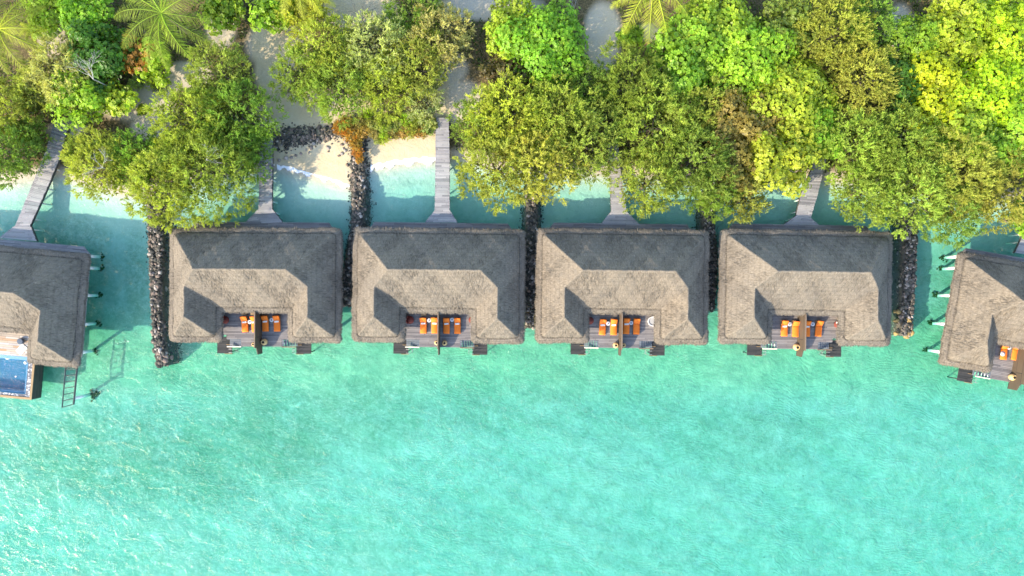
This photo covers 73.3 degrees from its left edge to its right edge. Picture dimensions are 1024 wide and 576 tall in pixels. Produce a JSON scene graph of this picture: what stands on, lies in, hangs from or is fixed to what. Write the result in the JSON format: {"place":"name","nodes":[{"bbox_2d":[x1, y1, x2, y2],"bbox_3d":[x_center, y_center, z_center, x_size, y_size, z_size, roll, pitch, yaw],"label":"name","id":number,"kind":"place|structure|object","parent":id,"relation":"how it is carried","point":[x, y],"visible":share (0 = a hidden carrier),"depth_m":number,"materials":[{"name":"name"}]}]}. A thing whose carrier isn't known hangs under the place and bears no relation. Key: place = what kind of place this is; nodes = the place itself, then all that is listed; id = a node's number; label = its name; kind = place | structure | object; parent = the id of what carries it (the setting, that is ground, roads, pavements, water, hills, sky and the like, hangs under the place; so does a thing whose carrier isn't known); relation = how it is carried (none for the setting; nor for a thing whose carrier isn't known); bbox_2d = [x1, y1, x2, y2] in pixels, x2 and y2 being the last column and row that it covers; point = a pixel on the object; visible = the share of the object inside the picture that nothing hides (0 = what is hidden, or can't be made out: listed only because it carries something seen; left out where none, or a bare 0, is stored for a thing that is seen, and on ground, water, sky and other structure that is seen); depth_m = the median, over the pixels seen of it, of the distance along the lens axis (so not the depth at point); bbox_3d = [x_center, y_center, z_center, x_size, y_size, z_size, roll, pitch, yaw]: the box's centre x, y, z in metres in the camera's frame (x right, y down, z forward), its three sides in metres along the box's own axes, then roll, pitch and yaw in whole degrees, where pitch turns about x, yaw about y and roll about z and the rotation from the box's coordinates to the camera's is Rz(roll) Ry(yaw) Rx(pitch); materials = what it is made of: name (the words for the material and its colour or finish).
{"place":"outdoors","nodes":[
{"label":"outdoors","id":0,"kind":"place"},
{"bbox_2d":[0,0,1023,575],"bbox_3d":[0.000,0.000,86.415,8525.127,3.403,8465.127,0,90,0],"label":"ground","id":1,"kind":"structure","parent":0,"point":[714,456],"depth_m":87.86,"materials":[{"name":"teal liquid"}]},
{"bbox_2d":[0,76,42,136],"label":"feathery tree","id":2,"kind":"object","parent":1,"relation":"on","point":[23,112],"visible":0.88,"depth_m":81.59,"materials":[{"name":"green plant"}]},
{"bbox_2d":[0,0,47,74],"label":"coconut palm","id":3,"kind":"object","parent":1,"relation":"on","point":[4,24],"visible":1,"depth_m":79.56,"materials":[{"name":"green plant"}]},
{"bbox_2d":[0,115,52,191],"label":"feathery tree","id":4,"kind":"object","parent":1,"relation":"on","point":[15,154],"visible":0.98,"depth_m":81.73,"materials":[{"name":"green plant"}]},
{"bbox_2d":[7,68,54,118],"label":"feathery tree","id":5,"kind":"object","parent":1,"relation":"on","point":[20,79],"visible":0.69,"depth_m":82.20,"materials":[{"name":"green plant"}]},
{"bbox_2d":[8,110,56,150],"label":"feathery tree","id":6,"kind":"object","parent":1,"relation":"on","point":[29,136],"visible":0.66,"depth_m":82.59,"materials":[{"name":"green plant"}]},
{"bbox_2d":[0,121,69,241],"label":"boardwalk","id":7,"kind":"structure","parent":1,"relation":"on","point":[24,222],"depth_m":84.70,"materials":[{"name":"grey wood"}]},
{"bbox_2d":[19,0,68,40],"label":"broadleaf tree","id":8,"kind":"object","parent":1,"relation":"on","point":[48,21],"visible":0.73,"depth_m":81.85,"materials":[{"name":"green plant"}]},
{"bbox_2d":[22,32,93,113],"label":"feathery tree","id":9,"kind":"object","parent":1,"relation":"on","point":[47,88],"visible":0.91,"depth_m":81.09,"materials":[{"name":"green plant"}]},
{"bbox_2d":[45,69,111,134],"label":"broadleaf tree","id":10,"kind":"object","parent":1,"relation":"on","point":[94,104],"visible":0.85,"depth_m":81.50,"materials":[{"name":"green plant"}]},
{"bbox_2d":[55,0,114,43],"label":"broadleaf tree","id":11,"kind":"object","parent":1,"relation":"on","point":[70,9],"visible":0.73,"depth_m":81.31,"materials":[{"name":"green plant"}]},
{"bbox_2d":[58,125,139,205],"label":"feathery tree","id":12,"kind":"object","parent":1,"relation":"on","point":[75,166],"visible":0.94,"depth_m":80.97,"materials":[{"name":"green plant"}]},
{"bbox_2d":[62,15,140,94],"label":"broadleaf tree","id":13,"kind":"object","parent":1,"relation":"on","point":[101,68],"visible":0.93,"depth_m":80.85,"materials":[{"name":"green plant"}]},
{"bbox_2d":[92,78,139,117],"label":"broadleaf tree","id":14,"kind":"object","parent":1,"relation":"on","point":[121,101],"visible":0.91,"depth_m":82.42,"materials":[{"name":"green plant"}]},
{"bbox_2d":[106,29,155,74],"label":"broadleaf tree","id":15,"kind":"object","parent":1,"relation":"on","point":[139,61],"visible":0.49,"depth_m":82.13,"materials":[{"name":"orange plant"}]},
{"bbox_2d":[104,122,171,190],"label":"feathery tree","id":16,"kind":"object","parent":1,"relation":"on","point":[137,139],"visible":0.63,"depth_m":81.27,"materials":[{"name":"green plant"}]},
{"bbox_2d":[130,36,173,88],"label":"broadleaf tree","id":17,"kind":"object","parent":1,"relation":"on","point":[156,69],"visible":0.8,"depth_m":82.47,"materials":[{"name":"green plant"}]},
{"bbox_2d":[143,189,182,367],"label":"rock groyne","id":18,"kind":"object","parent":1,"relation":"on","point":[158,241],"visible":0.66,"depth_m":85.43,"materials":[{"name":"grey stone"}]},
{"bbox_2d":[113,0,215,68],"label":"coconut palm","id":19,"kind":"object","parent":1,"relation":"on","point":[174,22],"visible":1,"depth_m":79.21,"materials":[{"name":"green plant"}]},
{"bbox_2d":[119,136,214,233],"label":"feathery tree","id":20,"kind":"object","parent":1,"relation":"on","point":[137,183],"visible":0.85,"depth_m":80.19,"materials":[{"name":"green plant"}]},
{"bbox_2d":[141,73,237,167],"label":"feathery tree","id":21,"kind":"object","parent":1,"relation":"on","point":[194,93],"visible":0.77,"depth_m":80.47,"materials":[{"name":"green plant"}]},
{"bbox_2d":[150,116,258,227],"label":"feathery tree","id":22,"kind":"object","parent":1,"relation":"on","point":[216,182],"visible":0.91,"depth_m":80.08,"materials":[{"name":"green plant"}]},
{"bbox_2d":[184,36,256,110],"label":"feathery tree","id":23,"kind":"object","parent":1,"relation":"on","point":[226,55],"visible":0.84,"depth_m":81.27,"materials":[{"name":"green plant"}]},
{"bbox_2d":[196,0,248,36],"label":"broadleaf tree","id":24,"kind":"object","parent":1,"relation":"on","point":[225,15],"visible":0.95,"depth_m":82.12,"materials":[{"name":"green plant"}]},
{"bbox_2d":[195,77,288,165],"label":"feathery tree","id":25,"kind":"object","parent":1,"relation":"on","point":[260,133],"visible":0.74,"depth_m":80.66,"materials":[{"name":"green plant"}]},
{"bbox_2d":[216,123,276,184],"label":"feathery tree","id":26,"kind":"object","parent":1,"relation":"on","point":[255,149],"visible":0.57,"depth_m":81.77,"materials":[{"name":"green plant"}]},
{"bbox_2d":[244,138,282,223],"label":"boardwalk","id":27,"kind":"structure","parent":1,"relation":"on","point":[266,192],"depth_m":84.70,"materials":[{"name":"grey wood"}]},
{"bbox_2d":[248,0,298,34],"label":"broadleaf tree","id":28,"kind":"object","parent":1,"relation":"on","point":[264,10],"visible":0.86,"depth_m":82.20,"materials":[{"name":"green plant"}]},
{"bbox_2d":[271,0,331,39],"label":"feathery tree","id":29,"kind":"object","parent":1,"relation":"on","point":[296,15],"visible":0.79,"depth_m":82.17,"materials":[{"name":"green plant"}]},
{"bbox_2d":[267,41,336,106],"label":"feathery tree","id":30,"kind":"object","parent":1,"relation":"on","point":[284,60],"visible":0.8,"depth_m":81.59,"materials":[{"name":"green plant"}]},
{"bbox_2d":[272,122,345,153],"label":"rock groyne","id":31,"kind":"object","parent":1,"relation":"on","point":[304,138],"visible":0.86,"depth_m":85.06,"materials":[{"name":"grey stone"}]},
{"bbox_2d":[285,8,357,84],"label":"feathery tree","id":32,"kind":"object","parent":1,"relation":"on","point":[328,24],"visible":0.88,"depth_m":81.13,"materials":[{"name":"green plant"}]},
{"bbox_2d":[294,46,371,132],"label":"feathery tree","id":33,"kind":"object","parent":1,"relation":"on","point":[323,104],"visible":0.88,"depth_m":81.06,"materials":[{"name":"green plant"}]},
{"bbox_2d":[341,137,376,307],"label":"rock groyne","id":34,"kind":"object","parent":1,"relation":"on","point":[360,209],"visible":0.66,"depth_m":85.36,"materials":[{"name":"grey stone"}]},
{"bbox_2d":[338,8,413,89],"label":"feathery tree","id":35,"kind":"object","parent":1,"relation":"on","point":[370,23],"visible":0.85,"depth_m":80.88,"materials":[{"name":"green plant"}]},
{"bbox_2d":[345,46,417,121],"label":"feathery tree","id":36,"kind":"object","parent":1,"relation":"on","point":[381,96],"visible":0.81,"depth_m":81.40,"materials":[{"name":"green plant"}]},
{"bbox_2d":[380,0,443,42],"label":"feathery tree","id":37,"kind":"object","parent":1,"relation":"on","point":[403,12],"visible":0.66,"depth_m":81.62,"materials":[{"name":"green plant"}]},
{"bbox_2d":[376,26,455,106],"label":"feathery tree","id":38,"kind":"object","parent":1,"relation":"on","point":[419,74],"visible":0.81,"depth_m":80.80,"materials":[{"name":"green plant"}]},
{"bbox_2d":[402,78,444,127],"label":"feathery tree","id":39,"kind":"object","parent":1,"relation":"on","point":[431,107],"visible":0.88,"depth_m":82.51,"materials":[{"name":"green plant"}]},
{"bbox_2d":[402,0,476,71],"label":"feathery tree","id":40,"kind":"object","parent":1,"relation":"on","point":[452,48],"visible":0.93,"depth_m":81.20,"materials":[{"name":"green plant"}]},
{"bbox_2d":[425,118,457,222],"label":"boardwalk","id":41,"kind":"structure","parent":1,"relation":"on","point":[442,184],"depth_m":84.70,"materials":[{"name":"grey wood"}]},
{"bbox_2d":[444,87,511,155],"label":"feathery tree","id":42,"kind":"object","parent":1,"relation":"on","point":[463,111],"visible":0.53,"depth_m":81.30,"materials":[{"name":"green plant"}]},
{"bbox_2d":[450,123,548,215],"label":"feathery tree","id":43,"kind":"object","parent":1,"relation":"on","point":[486,189],"visible":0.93,"depth_m":80.54,"materials":[{"name":"green plant"}]},
{"bbox_2d":[461,65,551,161],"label":"feathery tree","id":44,"kind":"object","parent":1,"relation":"on","point":[493,94],"visible":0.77,"depth_m":80.23,"materials":[{"name":"green plant"}]},
{"bbox_2d":[478,47,534,91],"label":"broadleaf tree","id":45,"kind":"object","parent":1,"relation":"on","point":[499,65],"visible":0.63,"depth_m":82.28,"materials":[{"name":"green plant"}]},
{"bbox_2d":[0,0,1023,191],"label":"undergrowth","id":46,"kind":"object","parent":1,"relation":"on","point":[475,44],"visible":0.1,"depth_m":84.71,"materials":[{"name":"green plant"}]},
{"bbox_2d":[483,9,541,61],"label":"broadleaf tree","id":47,"kind":"object","parent":1,"relation":"on","point":[491,30],"visible":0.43,"depth_m":81.87,"materials":[{"name":"green plant"}]},
{"bbox_2d":[488,0,539,35],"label":"broadleaf tree","id":48,"kind":"object","parent":1,"relation":"on","point":[515,9],"visible":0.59,"depth_m":81.48,"materials":[{"name":"green plant"}]},
{"bbox_2d":[518,186,543,329],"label":"rock groyne","id":49,"kind":"object","parent":1,"relation":"on","point":[532,219],"visible":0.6,"depth_m":85.36,"materials":[{"name":"grey stone"}]},
{"bbox_2d":[492,0,589,85],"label":"broadleaf tree","id":50,"kind":"object","parent":1,"relation":"on","point":[547,19],"visible":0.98,"depth_m":80.53,"materials":[{"name":"green plant"}]},
{"bbox_2d":[489,110,593,206],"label":"feathery tree","id":51,"kind":"object","parent":1,"relation":"on","point":[551,176],"visible":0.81,"depth_m":80.03,"materials":[{"name":"green plant"}]},
{"bbox_2d":[513,69,608,154],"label":"feathery tree","id":52,"kind":"object","parent":1,"relation":"on","point":[570,96],"visible":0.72,"depth_m":80.30,"materials":[{"name":"green plant"}]},
{"bbox_2d":[532,94,630,190],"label":"feathery tree","id":53,"kind":"object","parent":1,"relation":"on","point":[602,145],"visible":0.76,"depth_m":80.06,"materials":[{"name":"green plant"}]},
{"bbox_2d":[563,56,612,111],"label":"feathery tree","id":54,"kind":"object","parent":1,"relation":"on","point":[592,70],"visible":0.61,"depth_m":81.67,"materials":[{"name":"green plant"}]},
{"bbox_2d":[602,144,639,224],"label":"boardwalk","id":55,"kind":"structure","parent":1,"relation":"on","point":[627,218],"depth_m":84.70,"materials":[{"name":"grey wood"}]},
{"bbox_2d":[588,36,671,126],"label":"feathery tree","id":56,"kind":"object","parent":1,"relation":"on","point":[618,68],"visible":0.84,"depth_m":80.72,"materials":[{"name":"green plant"}]},
{"bbox_2d":[614,22,645,47],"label":"round shrub","id":57,"kind":"object","parent":1,"relation":"on","point":[635,31],"visible":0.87,"depth_m":84.08,"materials":[{"name":"green plant"}]},
{"bbox_2d":[602,143,687,219],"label":"feathery tree","id":58,"kind":"object","parent":1,"relation":"on","point":[633,184],"visible":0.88,"depth_m":81.09,"materials":[{"name":"green plant"}]},
{"bbox_2d":[611,0,697,44],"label":"coconut palm","id":59,"kind":"object","parent":1,"relation":"on","point":[650,3],"visible":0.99,"depth_m":79.41,"materials":[{"name":"green plant"}]},
{"bbox_2d":[608,72,707,172],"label":"feathery tree","id":60,"kind":"object","parent":1,"relation":"on","point":[670,99],"visible":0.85,"depth_m":80.25,"materials":[{"name":"green plant"}]},
{"bbox_2d":[645,8,737,98],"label":"broadleaf tree","id":61,"kind":"object","parent":1,"relation":"on","point":[672,54],"visible":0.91,"depth_m":80.41,"materials":[{"name":"green plant"}]},
{"bbox_2d":[646,105,740,209],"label":"feathery tree","id":62,"kind":"object","parent":1,"relation":"on","point":[696,158],"visible":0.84,"depth_m":80.02,"materials":[{"name":"green plant"}]},
{"bbox_2d":[665,72,734,145],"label":"feathery tree","id":63,"kind":"object","parent":1,"relation":"on","point":[708,97],"visible":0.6,"depth_m":80.73,"materials":[{"name":"green plant"}]},
{"bbox_2d":[691,192,718,312],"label":"rock groyne","id":64,"kind":"object","parent":1,"relation":"on","point":[703,222],"visible":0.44,"depth_m":85.36,"materials":[{"name":"grey stone"}]},
{"bbox_2d":[681,163,747,223],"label":"tree","id":65,"kind":"object","parent":1,"relation":"on","point":[705,208],"visible":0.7,"depth_m":81.72,"materials":[{"name":"green plant"}]},
{"bbox_2d":[677,0,757,62],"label":"broadleaf tree","id":66,"kind":"object","parent":1,"relation":"on","point":[707,7],"visible":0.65,"depth_m":80.57,"materials":[{"name":"green plant"}]},
{"bbox_2d":[700,132,764,201],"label":"broadleaf tree","id":67,"kind":"object","parent":1,"relation":"on","point":[745,162],"visible":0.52,"depth_m":81.06,"materials":[{"name":"green plant"}]},
{"bbox_2d":[702,85,785,160],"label":"broadleaf tree","id":68,"kind":"object","parent":1,"relation":"on","point":[742,116],"visible":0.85,"depth_m":80.49,"materials":[{"name":"brown plant"}]},
{"bbox_2d":[722,171,772,227],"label":"tree","id":69,"kind":"object","parent":1,"relation":"on","point":[754,205],"visible":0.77,"depth_m":82.18,"materials":[{"name":"green plant"}]},
{"bbox_2d":[699,16,798,110],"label":"broadleaf tree","id":70,"kind":"object","parent":1,"relation":"on","point":[732,62],"visible":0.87,"depth_m":80.27,"materials":[{"name":"green plant"}]},
{"bbox_2d":[740,117,827,199],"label":"broadleaf tree","id":71,"kind":"object","parent":1,"relation":"on","point":[763,163],"visible":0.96,"depth_m":80.43,"materials":[{"name":"green plant"}]},
{"bbox_2d":[754,0,825,55],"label":"broadleaf tree","id":72,"kind":"object","parent":1,"relation":"on","point":[787,20],"visible":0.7,"depth_m":81.04,"materials":[{"name":"green plant"}]},
{"bbox_2d":[745,50,840,139],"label":"broadleaf tree","id":73,"kind":"object","parent":1,"relation":"on","point":[787,81],"visible":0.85,"depth_m":80.39,"materials":[{"name":"green plant"}]},
{"bbox_2d":[784,150,825,224],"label":"boardwalk","id":74,"kind":"structure","parent":1,"relation":"on","point":[803,211],"depth_m":84.70,"materials":[{"name":"grey wood"}]},
{"bbox_2d":[788,97,845,164],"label":"broadleaf tree","id":75,"kind":"object","parent":1,"relation":"on","point":[828,135],"visible":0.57,"depth_m":81.22,"materials":[{"name":"green plant"}]},
{"bbox_2d":[789,0,878,82],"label":"feathery tree","id":76,"kind":"object","parent":1,"relation":"on","point":[826,50],"visible":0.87,"depth_m":80.37,"materials":[{"name":"green plant"}]},
{"bbox_2d":[807,102,901,189],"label":"tree","id":77,"kind":"object","parent":1,"relation":"on","point":[858,117],"visible":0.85,"depth_m":80.47,"materials":[{"name":"green plant"}]},
{"bbox_2d":[824,151,904,232],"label":"tree","id":78,"kind":"object","parent":1,"relation":"on","point":[851,205],"visible":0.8,"depth_m":80.89,"materials":[{"name":"green plant"}]},
{"bbox_2d":[826,40,906,120],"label":"feathery tree","id":79,"kind":"object","parent":1,"relation":"on","point":[881,95],"visible":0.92,"depth_m":80.72,"materials":[{"name":"green plant"}]},
{"bbox_2d":[834,0,901,53],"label":"feathery tree","id":80,"kind":"object","parent":1,"relation":"on","point":[890,26],"visible":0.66,"depth_m":81.45,"materials":[{"name":"green plant"}]},
{"bbox_2d":[850,97,948,196],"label":"feathery tree","id":81,"kind":"object","parent":1,"relation":"on","point":[908,143],"visible":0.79,"depth_m":80.00,"materials":[{"name":"green plant"}]},
{"bbox_2d":[889,210,918,336],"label":"rock groyne","id":82,"kind":"object","parent":1,"relation":"on","point":[904,267],"visible":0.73,"depth_m":85.55,"materials":[{"name":"grey stone"}]},
{"bbox_2d":[877,57,930,113],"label":"broadleaf tree","id":83,"kind":"object","parent":1,"relation":"on","point":[906,68],"visible":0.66,"depth_m":81.45,"materials":[{"name":"green plant"}]},
{"bbox_2d":[852,142,959,240],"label":"feathery tree","id":84,"kind":"object","parent":1,"relation":"on","point":[938,188],"visible":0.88,"depth_m":79.99,"materials":[{"name":"green plant"}]},
{"bbox_2d":[882,11,946,66],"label":"broadleaf tree","id":85,"kind":"object","parent":1,"relation":"on","point":[910,36],"visible":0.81,"depth_m":81.47,"materials":[{"name":"green plant"}]},
{"bbox_2d":[892,49,981,137],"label":"broadleaf tree","id":86,"kind":"object","parent":1,"relation":"on","point":[933,81],"visible":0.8,"depth_m":80.46,"materials":[{"name":"yellow plant"}]},
{"bbox_2d":[915,176,991,251],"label":"tree","id":87,"kind":"object","parent":1,"relation":"on","point":[961,242],"visible":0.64,"depth_m":81.33,"materials":[{"name":"green plant"}]},
{"bbox_2d":[901,119,1009,223],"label":"feathery tree","id":88,"kind":"object","parent":1,"relation":"on","point":[968,192],"visible":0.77,"depth_m":79.59,"materials":[{"name":"green plant"}]},
{"bbox_2d":[914,93,1000,169],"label":"broadleaf tree","id":89,"kind":"object","parent":1,"relation":"on","point":[974,123],"visible":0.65,"depth_m":80.44,"materials":[{"name":"green plant"}]},
{"bbox_2d":[916,0,1000,68],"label":"broadleaf tree","id":90,"kind":"object","parent":1,"relation":"on","point":[950,13],"visible":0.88,"depth_m":80.65,"materials":[{"name":"green plant"}]},
{"bbox_2d":[944,40,1023,130],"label":"broadleaf tree","id":91,"kind":"object","parent":1,"relation":"on","point":[1007,89],"visible":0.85,"depth_m":80.17,"materials":[{"name":"green plant"}]},
{"bbox_2d":[955,0,1023,69],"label":"broadleaf tree","id":92,"kind":"object","parent":1,"relation":"on","point":[1004,19],"visible":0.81,"depth_m":80.22,"materials":[{"name":"yellow plant"}]},
{"bbox_2d":[955,138,1023,235],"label":"tree","id":93,"kind":"object","parent":1,"relation":"on","point":[1010,206],"visible":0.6,"depth_m":80.62,"materials":[{"name":"green plant"}]},
{"bbox_2d":[981,100,1023,177],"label":"broadleaf tree","id":94,"kind":"object","parent":1,"relation":"on","point":[1000,144],"visible":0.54,"depth_m":80.55,"materials":[{"name":"green plant"}]},
{"bbox_3d":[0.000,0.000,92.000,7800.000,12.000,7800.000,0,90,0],"label":"sea water","id":95,"kind":"structure","parent":0,"visible":0},
{"bbox_2d":[0,239,100,399],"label":"thatched villa","id":96,"kind":"object","parent":95,"relation":"on","point":[44,294],"visible":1,"depth_m":81.83,"materials":[{"name":"grey plant"}]},
{"bbox_2d":[168,222,343,353],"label":"thatched villa","id":97,"kind":"object","parent":95,"relation":"on","point":[290,273],"visible":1,"depth_m":81.24,"materials":[{"name":"grey plant"}]},
{"bbox_2d":[370,156,435,171],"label":"foam","id":98,"kind":"object","parent":95,"relation":"on","point":[408,162],"visible":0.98,"depth_m":85.95,"materials":[{"name":"white"}]},
{"bbox_2d":[351,222,526,354],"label":"thatched villa","id":99,"kind":"object","parent":95,"relation":"on","point":[465,272],"visible":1,"depth_m":81.23,"materials":[{"name":"grey plant"}]},
{"bbox_2d":[534,223,710,355],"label":"thatched villa","id":100,"kind":"object","parent":95,"relation":"on","point":[596,272],"visible":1,"depth_m":81.24,"materials":[{"name":"grey plant"}]},
{"bbox_2d":[717,224,893,356],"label":"thatched villa","id":101,"kind":"object","parent":95,"relation":"on","point":[771,276],"visible":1,"depth_m":81.24,"materials":[{"name":"grey plant"}]},
{"bbox_2d":[927,248,1023,390],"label":"thatched villa","id":102,"kind":"object","parent":95,"relation":"on","point":[984,321],"visible":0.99,"depth_m":81.67,"materials":[{"name":"grey plant"}]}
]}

